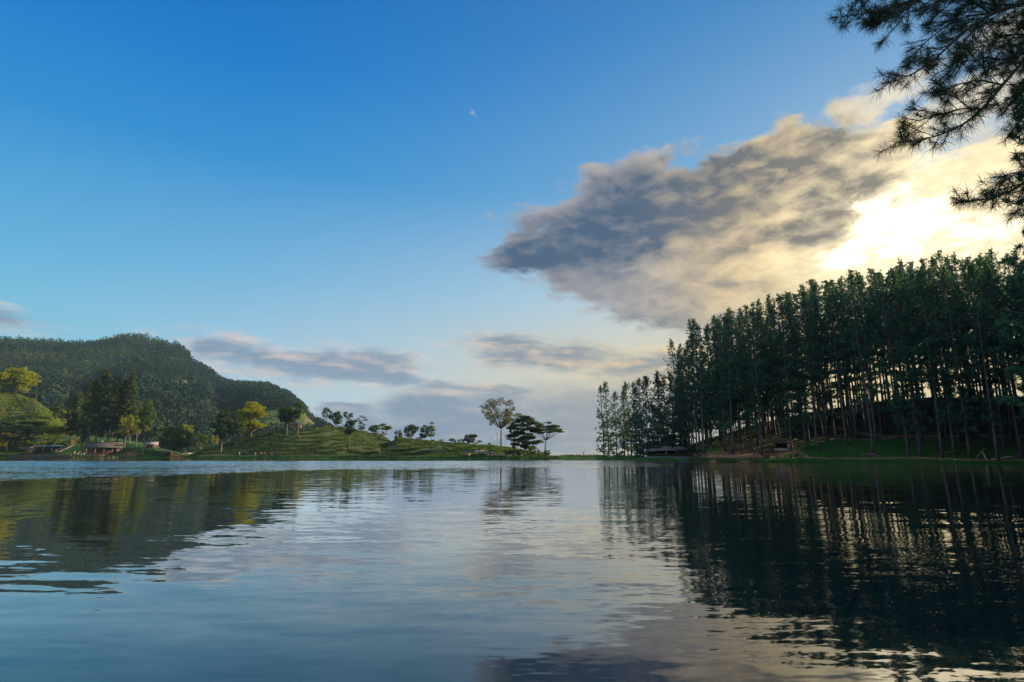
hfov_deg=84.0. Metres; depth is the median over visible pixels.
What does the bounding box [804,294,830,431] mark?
pine tree
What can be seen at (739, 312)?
pine tree
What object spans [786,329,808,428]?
pine tree
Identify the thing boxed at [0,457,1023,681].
lake water
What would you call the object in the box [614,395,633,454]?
pine tree
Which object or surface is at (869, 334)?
pine tree
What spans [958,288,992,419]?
pine tree
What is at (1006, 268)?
pine tree
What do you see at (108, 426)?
dark tree
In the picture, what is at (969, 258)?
pine tree
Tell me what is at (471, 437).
shade tree
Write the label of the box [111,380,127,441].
pine tree
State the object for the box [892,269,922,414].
pine tree
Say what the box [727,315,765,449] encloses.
pine tree
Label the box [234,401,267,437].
shade tree
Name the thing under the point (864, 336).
pine tree
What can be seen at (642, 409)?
pine tree
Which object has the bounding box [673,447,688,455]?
dark roofed house
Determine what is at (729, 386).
pine tree
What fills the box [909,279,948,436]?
pine tree
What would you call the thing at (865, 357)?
pine tree
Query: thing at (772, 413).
pine tree
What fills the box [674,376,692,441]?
pine tree
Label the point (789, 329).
pine tree
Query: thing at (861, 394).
pine tree
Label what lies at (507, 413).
silvery tree
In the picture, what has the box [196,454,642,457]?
shore grass
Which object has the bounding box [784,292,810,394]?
pine tree
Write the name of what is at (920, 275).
pine tree
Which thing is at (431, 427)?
shade tree
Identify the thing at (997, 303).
pine tree
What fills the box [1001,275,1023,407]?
pine tree
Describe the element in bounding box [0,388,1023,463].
ground
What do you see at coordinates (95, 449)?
lakeside pavilion
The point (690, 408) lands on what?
pine tree
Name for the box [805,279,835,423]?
pine tree
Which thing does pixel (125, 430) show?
golden tree
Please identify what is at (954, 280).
pine tree
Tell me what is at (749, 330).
pine tree
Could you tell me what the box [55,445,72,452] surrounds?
stairway
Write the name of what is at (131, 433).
golden tree
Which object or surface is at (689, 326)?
pine tree
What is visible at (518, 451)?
shrub
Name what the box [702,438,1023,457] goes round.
lawn grass
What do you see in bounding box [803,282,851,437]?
pine tree
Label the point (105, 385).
pine tree
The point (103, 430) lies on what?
dark tree
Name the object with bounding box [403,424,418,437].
shade tree
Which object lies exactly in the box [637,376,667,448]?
pine tree
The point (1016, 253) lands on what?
pine tree
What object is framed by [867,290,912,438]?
pine tree
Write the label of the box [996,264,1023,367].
pine tree
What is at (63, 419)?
round tree
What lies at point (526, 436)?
layered tree
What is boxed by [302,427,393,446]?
tea bushes
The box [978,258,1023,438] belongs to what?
pine tree
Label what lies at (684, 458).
lakeside terrace
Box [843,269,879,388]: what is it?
pine tree
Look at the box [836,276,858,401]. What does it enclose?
pine tree
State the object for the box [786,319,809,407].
pine tree
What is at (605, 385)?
pine tree
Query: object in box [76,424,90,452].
dark tree
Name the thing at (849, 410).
pine tree
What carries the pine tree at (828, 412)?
on the ground at (739, 452)
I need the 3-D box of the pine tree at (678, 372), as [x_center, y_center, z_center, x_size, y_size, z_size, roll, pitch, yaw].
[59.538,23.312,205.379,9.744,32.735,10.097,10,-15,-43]
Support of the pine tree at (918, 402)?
on the ground at (739, 452)
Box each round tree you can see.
[0,366,41,392]
[61,409,66,424]
[157,426,195,451]
[182,421,194,454]
[193,433,209,450]
[210,431,218,445]
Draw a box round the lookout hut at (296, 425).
[294,422,302,429]
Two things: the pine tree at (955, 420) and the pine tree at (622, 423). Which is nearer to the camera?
the pine tree at (955, 420)
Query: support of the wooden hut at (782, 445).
on the ground at (739, 452)
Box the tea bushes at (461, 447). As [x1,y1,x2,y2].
[194,429,546,455]
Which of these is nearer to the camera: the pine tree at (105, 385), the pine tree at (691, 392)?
the pine tree at (691, 392)
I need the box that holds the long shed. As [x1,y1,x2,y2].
[33,445,64,451]
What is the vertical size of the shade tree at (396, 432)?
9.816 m
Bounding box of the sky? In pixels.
[0,0,1023,455]
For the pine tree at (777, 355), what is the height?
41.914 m
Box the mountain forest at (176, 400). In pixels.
[0,331,336,453]
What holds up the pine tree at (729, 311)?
on the ground at (739, 452)
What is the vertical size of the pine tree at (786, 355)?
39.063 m
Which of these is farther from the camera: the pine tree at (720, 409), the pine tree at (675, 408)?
the pine tree at (675, 408)
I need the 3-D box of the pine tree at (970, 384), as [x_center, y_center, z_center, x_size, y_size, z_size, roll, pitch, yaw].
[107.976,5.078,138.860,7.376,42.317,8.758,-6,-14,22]
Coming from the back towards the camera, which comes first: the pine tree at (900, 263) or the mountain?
the mountain
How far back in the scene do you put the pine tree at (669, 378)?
186.68 m
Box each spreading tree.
[0,421,43,450]
[0,432,9,446]
[1,421,56,445]
[30,426,80,445]
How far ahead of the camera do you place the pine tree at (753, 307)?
193.47 m
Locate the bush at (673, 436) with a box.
[661,434,678,446]
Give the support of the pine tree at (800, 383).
on the ground at (739, 452)
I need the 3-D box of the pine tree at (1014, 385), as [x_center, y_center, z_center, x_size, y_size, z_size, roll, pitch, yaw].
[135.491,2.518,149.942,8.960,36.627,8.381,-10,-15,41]
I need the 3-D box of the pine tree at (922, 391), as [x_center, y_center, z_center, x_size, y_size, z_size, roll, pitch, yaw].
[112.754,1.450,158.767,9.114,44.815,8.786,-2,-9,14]
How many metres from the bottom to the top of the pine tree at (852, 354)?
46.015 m
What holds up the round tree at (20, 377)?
on the ground at (739, 452)
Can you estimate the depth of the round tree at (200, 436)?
300.17 m
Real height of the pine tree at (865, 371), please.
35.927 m
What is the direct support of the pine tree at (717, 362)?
on the ground at (739, 452)
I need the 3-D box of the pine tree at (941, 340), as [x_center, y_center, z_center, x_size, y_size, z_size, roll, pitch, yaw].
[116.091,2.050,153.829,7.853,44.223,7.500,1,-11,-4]
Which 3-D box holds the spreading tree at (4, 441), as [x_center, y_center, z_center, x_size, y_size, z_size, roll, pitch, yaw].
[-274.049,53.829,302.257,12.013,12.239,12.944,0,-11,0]
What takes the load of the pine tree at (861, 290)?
on the ground at (739, 452)
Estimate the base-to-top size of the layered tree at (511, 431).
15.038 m
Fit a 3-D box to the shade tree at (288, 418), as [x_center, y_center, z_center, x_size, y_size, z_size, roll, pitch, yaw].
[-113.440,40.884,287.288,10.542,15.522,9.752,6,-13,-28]
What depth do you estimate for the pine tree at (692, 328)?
183.38 m
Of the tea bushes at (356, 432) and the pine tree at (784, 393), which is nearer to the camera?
the pine tree at (784, 393)
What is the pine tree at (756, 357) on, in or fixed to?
on the ground at (739, 452)
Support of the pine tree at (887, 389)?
on the ground at (739, 452)
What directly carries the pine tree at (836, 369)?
on the ground at (739, 452)
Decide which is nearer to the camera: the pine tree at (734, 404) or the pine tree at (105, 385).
the pine tree at (734, 404)
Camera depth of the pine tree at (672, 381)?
212.61 m
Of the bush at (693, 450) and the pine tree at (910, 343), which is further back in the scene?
the bush at (693, 450)
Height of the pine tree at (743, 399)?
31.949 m
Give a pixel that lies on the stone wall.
(43, 455)
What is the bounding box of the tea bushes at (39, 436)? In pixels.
[0,387,69,446]
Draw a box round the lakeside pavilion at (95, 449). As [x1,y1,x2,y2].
[84,442,123,457]
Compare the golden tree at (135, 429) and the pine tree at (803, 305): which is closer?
the pine tree at (803, 305)
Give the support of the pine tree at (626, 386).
on the ground at (739, 452)
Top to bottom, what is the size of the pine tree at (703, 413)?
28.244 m
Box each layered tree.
[504,415,545,454]
[505,421,520,455]
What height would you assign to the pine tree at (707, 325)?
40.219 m
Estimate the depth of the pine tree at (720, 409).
176.63 m
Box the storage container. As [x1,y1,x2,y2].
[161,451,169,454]
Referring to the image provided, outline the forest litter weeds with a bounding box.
[695,394,1023,451]
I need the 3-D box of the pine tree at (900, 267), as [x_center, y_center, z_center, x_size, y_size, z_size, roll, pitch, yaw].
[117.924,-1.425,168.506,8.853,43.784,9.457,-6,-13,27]
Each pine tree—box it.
[78,379,102,452]
[82,383,96,430]
[90,368,115,441]
[101,375,123,441]
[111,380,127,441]
[595,385,614,456]
[600,381,622,454]
[606,391,628,456]
[612,385,634,455]
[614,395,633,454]
[620,381,641,454]
[624,387,645,454]
[626,377,659,455]
[626,381,645,456]
[635,375,658,441]
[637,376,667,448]
[643,371,671,446]
[645,374,680,446]
[647,382,671,446]
[655,376,678,446]
[658,371,686,447]
[659,380,678,443]
[661,339,684,445]
[662,359,697,440]
[664,360,685,441]
[671,343,698,446]
[672,377,688,438]
[674,347,697,452]
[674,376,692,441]
[678,332,714,453]
[680,341,702,444]
[685,325,716,454]
[686,318,713,445]
[686,319,700,440]
[689,353,698,444]
[692,362,718,443]
[695,327,721,445]
[695,343,717,448]
[699,365,722,438]
[702,316,735,451]
[702,324,722,435]
[705,315,733,441]
[706,353,738,438]
[707,312,747,454]
[712,318,741,444]
[713,307,751,442]
[715,361,738,447]
[716,340,740,438]
[725,342,740,435]
[726,304,760,412]
[727,307,748,427]
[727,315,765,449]
[732,341,752,438]
[734,310,768,454]
[737,325,764,441]
[740,329,771,444]
[748,302,770,426]
[750,309,776,437]
[750,317,773,421]
[754,298,781,433]
[757,344,775,430]
[761,303,790,437]
[761,337,786,438]
[762,294,783,418]
[763,317,778,425]
[765,293,802,451]
[772,328,790,427]
[775,291,818,449]
[776,312,795,413]
[780,293,822,441]
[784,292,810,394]
[784,305,801,359]
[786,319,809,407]
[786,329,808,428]
[788,289,823,435]
[789,291,824,451]
[789,326,810,438]
[796,297,835,442]
[797,283,826,409]
[799,279,829,407]
[800,304,819,407]
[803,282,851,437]
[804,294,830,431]
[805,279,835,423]
[813,280,849,431]
[813,290,858,435]
[816,281,856,445]
[819,325,835,414]
[823,311,845,424]
[825,0,1023,234]
[825,301,847,406]
[826,279,863,438]
[831,285,848,405]
[834,272,878,452]
[835,279,866,416]
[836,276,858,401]
[836,301,869,427]
[840,270,884,442]
[840,286,875,432]
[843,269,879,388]
[847,281,879,407]
[851,311,886,435]
[855,303,882,416]
[860,276,874,401]
[862,287,889,401]
[863,268,890,399]
[863,286,888,407]
[863,306,891,430]
[865,269,896,420]
[867,269,922,455]
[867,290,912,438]
[869,271,906,432]
[880,270,934,455]
[882,275,917,382]
[883,269,911,427]
[887,267,926,444]
[890,285,935,432]
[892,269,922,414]
[894,258,923,373]
[895,266,916,393]
[895,266,926,408]
[899,262,937,396]
[899,267,950,457]
[901,269,965,438]
[903,268,933,424]
[908,266,967,456]
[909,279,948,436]
[917,258,949,416]
[917,274,954,428]
[922,255,950,395]
[924,263,980,458]
[927,261,953,395]
[930,298,965,388]
[934,249,960,404]
[934,282,981,447]
[938,276,992,438]
[941,251,981,405]
[942,257,968,365]
[942,271,983,430]
[953,262,1021,460]
[956,257,1008,449]
[956,258,998,406]
[958,275,987,430]
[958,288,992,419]
[959,255,988,356]
[960,260,996,437]
[967,257,1011,415]
[969,259,1018,435]
[970,253,1007,426]
[972,261,1023,457]
[976,79,1023,418]
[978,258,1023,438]
[982,252,1015,405]
[987,247,1016,395]
[993,271,1013,394]
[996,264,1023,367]
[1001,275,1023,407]
[1001,279,1023,397]
[1002,253,1017,296]
[1004,285,1023,392]
[1004,287,1023,389]
[1007,249,1023,297]
[1012,250,1023,348]
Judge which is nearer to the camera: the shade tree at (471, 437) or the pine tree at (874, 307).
the pine tree at (874, 307)
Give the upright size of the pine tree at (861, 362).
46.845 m
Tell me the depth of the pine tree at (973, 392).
141.98 m
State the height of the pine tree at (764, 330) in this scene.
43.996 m
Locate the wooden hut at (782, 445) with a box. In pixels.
[773,438,788,451]
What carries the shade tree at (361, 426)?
on the ground at (739, 452)
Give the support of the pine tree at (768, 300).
on the ground at (739, 452)
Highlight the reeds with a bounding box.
[71,455,117,457]
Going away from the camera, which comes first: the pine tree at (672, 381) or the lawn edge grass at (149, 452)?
the pine tree at (672, 381)
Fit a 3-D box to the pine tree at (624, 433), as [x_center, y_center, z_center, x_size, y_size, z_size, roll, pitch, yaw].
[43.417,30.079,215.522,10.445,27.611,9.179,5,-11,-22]
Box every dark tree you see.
[49,401,63,418]
[62,391,83,444]
[67,409,89,444]
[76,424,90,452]
[91,421,115,440]
[99,417,117,441]
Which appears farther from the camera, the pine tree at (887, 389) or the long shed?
the long shed
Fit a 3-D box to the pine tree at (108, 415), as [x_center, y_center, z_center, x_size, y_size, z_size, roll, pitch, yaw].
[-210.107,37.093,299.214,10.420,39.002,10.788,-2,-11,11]
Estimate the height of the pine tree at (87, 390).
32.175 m
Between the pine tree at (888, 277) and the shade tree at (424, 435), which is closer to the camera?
the pine tree at (888, 277)
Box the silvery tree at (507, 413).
[479,397,523,448]
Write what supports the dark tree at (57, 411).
on the ground at (739, 452)
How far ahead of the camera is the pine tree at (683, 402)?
186.93 m
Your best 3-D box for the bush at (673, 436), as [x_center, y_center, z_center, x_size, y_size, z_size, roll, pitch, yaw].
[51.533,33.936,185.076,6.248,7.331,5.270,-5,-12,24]
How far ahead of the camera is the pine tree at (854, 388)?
165.80 m
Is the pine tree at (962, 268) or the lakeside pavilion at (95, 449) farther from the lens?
the lakeside pavilion at (95, 449)
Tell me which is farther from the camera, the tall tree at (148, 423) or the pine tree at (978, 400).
the tall tree at (148, 423)
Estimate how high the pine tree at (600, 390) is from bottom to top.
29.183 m
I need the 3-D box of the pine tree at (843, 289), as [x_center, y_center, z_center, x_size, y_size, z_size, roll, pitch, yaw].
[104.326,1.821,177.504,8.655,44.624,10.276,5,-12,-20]
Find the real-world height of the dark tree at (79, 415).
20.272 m
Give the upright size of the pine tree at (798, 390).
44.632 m
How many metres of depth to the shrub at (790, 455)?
146.08 m
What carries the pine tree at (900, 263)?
on the ground at (739, 452)
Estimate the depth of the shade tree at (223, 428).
273.22 m
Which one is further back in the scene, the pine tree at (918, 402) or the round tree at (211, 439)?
the round tree at (211, 439)
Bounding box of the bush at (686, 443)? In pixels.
[679,439,691,448]
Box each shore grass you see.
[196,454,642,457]
[690,457,1023,463]
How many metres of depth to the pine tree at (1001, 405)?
148.64 m
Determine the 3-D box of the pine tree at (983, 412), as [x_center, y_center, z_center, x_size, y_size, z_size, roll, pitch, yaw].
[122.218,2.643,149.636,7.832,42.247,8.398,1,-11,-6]
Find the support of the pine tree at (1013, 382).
on the ground at (739, 452)
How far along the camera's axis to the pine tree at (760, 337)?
177.37 m
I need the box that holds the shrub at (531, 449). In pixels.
[527,446,540,454]
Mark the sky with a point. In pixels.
(398, 214)
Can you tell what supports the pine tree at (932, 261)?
on the ground at (739, 452)
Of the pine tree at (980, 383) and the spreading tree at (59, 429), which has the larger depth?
the spreading tree at (59, 429)
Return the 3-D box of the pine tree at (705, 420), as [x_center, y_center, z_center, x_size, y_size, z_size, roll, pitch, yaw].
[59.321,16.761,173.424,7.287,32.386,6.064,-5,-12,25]
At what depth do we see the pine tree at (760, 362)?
156.70 m
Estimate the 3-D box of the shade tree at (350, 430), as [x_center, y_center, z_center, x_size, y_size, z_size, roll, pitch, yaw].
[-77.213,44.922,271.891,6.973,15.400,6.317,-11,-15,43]
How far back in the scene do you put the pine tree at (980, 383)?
146.00 m
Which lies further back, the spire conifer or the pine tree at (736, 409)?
the spire conifer
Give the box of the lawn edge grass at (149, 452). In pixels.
[0,448,196,457]
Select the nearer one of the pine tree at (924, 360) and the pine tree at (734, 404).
the pine tree at (924, 360)
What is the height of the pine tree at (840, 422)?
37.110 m
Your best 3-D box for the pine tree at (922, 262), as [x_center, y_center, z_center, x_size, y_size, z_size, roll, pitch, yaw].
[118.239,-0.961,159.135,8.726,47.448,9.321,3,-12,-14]
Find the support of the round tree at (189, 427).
on the ground at (739, 452)
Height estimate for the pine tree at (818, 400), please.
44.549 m
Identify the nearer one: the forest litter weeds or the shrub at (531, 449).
the forest litter weeds
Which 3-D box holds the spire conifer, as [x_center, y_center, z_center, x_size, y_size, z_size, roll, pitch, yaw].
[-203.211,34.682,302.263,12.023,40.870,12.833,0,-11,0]
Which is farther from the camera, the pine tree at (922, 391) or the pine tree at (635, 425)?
the pine tree at (635, 425)
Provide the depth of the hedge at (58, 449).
299.20 m
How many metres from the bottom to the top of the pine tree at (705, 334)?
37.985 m
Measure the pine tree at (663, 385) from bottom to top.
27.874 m
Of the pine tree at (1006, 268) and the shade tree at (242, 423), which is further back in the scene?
the shade tree at (242, 423)
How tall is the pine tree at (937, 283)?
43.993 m
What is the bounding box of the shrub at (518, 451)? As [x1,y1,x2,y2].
[512,449,525,454]
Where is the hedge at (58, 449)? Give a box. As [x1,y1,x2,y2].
[54,439,78,451]
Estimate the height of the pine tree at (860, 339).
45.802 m
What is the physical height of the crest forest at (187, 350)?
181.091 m
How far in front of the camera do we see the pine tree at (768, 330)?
189.72 m
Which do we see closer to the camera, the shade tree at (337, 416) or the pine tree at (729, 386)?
the pine tree at (729, 386)
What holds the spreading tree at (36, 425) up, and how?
on the ground at (739, 452)
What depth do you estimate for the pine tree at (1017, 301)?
84.96 m
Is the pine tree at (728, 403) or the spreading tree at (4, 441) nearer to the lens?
the pine tree at (728, 403)
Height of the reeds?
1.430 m
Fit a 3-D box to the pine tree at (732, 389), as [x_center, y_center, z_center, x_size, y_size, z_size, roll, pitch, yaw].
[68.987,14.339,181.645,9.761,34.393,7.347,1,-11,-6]
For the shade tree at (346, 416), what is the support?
on the ground at (739, 452)
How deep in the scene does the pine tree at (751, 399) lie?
172.53 m
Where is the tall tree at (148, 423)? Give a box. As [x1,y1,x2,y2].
[136,398,156,456]
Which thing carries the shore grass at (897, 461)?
on the ground at (739, 452)
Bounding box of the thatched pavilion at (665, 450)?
[645,446,677,455]
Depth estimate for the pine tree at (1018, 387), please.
154.11 m
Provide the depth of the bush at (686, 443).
180.31 m
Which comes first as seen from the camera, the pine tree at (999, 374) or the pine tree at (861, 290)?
the pine tree at (999, 374)
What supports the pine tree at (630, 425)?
on the ground at (739, 452)
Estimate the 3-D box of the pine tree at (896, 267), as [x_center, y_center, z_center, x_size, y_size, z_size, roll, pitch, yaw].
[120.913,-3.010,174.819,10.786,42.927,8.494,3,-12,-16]
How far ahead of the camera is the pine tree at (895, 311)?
171.84 m
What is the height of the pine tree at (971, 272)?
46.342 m
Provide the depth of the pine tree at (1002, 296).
144.27 m
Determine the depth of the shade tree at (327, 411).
302.57 m
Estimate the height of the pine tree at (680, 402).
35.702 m
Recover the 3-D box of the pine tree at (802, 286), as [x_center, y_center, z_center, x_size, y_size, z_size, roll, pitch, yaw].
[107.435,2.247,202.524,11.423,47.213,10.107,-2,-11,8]
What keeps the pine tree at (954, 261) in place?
on the ground at (739, 452)
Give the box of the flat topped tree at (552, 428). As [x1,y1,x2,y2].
[526,421,564,455]
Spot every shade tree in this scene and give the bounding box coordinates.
[208,407,237,452]
[233,417,248,440]
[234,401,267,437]
[277,407,298,435]
[294,402,304,435]
[321,407,332,429]
[328,411,342,432]
[343,411,352,425]
[343,419,357,449]
[357,415,366,430]
[368,423,391,454]
[394,430,402,439]
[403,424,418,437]
[419,425,428,439]
[425,422,436,436]
[464,434,477,442]
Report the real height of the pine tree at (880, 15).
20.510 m
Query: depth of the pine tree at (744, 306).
187.27 m
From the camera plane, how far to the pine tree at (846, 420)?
166.25 m
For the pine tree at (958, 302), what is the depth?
149.12 m
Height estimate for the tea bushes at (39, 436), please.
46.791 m
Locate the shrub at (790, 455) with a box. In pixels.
[784,453,797,457]
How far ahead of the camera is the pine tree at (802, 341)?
195.09 m
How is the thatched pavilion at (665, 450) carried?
on the lakeside terrace
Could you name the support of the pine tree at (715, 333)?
on the ground at (739, 452)
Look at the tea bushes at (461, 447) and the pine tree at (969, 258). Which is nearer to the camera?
the pine tree at (969, 258)
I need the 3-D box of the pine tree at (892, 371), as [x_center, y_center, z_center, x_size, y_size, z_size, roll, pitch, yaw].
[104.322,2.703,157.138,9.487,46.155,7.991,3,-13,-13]
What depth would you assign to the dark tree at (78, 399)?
301.31 m
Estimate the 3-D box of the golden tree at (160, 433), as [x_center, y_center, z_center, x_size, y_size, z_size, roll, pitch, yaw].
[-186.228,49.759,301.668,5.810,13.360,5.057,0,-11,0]
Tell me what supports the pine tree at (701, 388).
on the ground at (739, 452)
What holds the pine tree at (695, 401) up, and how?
on the ground at (739, 452)
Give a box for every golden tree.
[118,414,137,447]
[128,410,143,443]
[131,419,140,446]
[156,423,162,446]
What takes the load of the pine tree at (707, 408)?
on the ground at (739, 452)
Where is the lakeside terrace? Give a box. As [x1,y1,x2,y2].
[647,456,690,460]
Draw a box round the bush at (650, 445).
[647,437,661,449]
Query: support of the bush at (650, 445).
on the ground at (739, 452)
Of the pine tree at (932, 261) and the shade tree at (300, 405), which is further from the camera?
the shade tree at (300, 405)
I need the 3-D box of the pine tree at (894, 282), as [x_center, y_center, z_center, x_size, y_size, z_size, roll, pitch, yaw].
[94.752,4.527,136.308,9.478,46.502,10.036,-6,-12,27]
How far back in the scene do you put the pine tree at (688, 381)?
201.08 m
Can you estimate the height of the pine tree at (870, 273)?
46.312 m
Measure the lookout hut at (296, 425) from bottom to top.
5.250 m
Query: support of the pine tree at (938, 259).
on the ground at (739, 452)
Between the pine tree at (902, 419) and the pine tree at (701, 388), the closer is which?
the pine tree at (902, 419)
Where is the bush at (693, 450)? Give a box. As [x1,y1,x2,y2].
[688,445,695,452]
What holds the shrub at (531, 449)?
on the ground at (739, 452)
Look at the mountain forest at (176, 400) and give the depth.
730.01 m
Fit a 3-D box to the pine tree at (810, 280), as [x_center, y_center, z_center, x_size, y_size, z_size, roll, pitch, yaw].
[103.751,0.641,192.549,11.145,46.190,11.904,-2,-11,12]
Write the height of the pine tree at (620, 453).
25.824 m
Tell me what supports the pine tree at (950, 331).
on the ground at (739, 452)
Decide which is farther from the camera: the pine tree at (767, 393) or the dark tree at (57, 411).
the dark tree at (57, 411)
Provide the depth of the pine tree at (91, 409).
296.68 m
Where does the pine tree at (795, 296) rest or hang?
on the ground at (739, 452)
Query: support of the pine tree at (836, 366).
on the ground at (739, 452)
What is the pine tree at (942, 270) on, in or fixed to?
on the ground at (739, 452)
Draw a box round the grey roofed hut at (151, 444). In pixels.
[145,442,158,447]
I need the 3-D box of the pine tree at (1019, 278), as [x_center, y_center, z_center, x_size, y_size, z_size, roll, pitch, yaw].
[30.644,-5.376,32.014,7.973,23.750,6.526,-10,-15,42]
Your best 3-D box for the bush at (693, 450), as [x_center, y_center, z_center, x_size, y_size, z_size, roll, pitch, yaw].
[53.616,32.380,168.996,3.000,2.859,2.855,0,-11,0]
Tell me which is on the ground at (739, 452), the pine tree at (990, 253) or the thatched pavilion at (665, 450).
the pine tree at (990, 253)
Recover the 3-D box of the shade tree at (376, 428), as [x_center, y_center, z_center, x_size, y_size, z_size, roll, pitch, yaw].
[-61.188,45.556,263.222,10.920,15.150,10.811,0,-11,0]
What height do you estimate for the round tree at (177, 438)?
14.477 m
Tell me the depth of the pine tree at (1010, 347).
130.98 m
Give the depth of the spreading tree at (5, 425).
304.77 m
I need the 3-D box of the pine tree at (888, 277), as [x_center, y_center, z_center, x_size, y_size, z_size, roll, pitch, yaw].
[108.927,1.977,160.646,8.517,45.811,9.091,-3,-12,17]
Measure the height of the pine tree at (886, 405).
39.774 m
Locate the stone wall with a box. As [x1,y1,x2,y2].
[9,454,71,457]
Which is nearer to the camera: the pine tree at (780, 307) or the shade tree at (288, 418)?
the pine tree at (780, 307)
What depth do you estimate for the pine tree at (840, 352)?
153.35 m
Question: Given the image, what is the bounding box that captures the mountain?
[1,343,314,453]
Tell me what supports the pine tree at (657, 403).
on the ground at (739, 452)
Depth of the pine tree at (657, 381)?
181.49 m
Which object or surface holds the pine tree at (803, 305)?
on the ground at (739, 452)
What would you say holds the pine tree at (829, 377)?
on the ground at (739, 452)
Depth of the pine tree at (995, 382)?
134.53 m
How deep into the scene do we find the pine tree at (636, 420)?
185.29 m
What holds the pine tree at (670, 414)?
on the ground at (739, 452)
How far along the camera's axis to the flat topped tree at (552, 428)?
240.63 m
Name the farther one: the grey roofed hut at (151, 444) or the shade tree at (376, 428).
the grey roofed hut at (151, 444)
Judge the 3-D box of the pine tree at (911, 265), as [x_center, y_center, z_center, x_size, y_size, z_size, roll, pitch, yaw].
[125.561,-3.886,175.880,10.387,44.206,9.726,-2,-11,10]
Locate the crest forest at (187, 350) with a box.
[21,333,190,356]
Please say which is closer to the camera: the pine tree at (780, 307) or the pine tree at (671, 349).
the pine tree at (780, 307)
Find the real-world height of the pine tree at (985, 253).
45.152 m

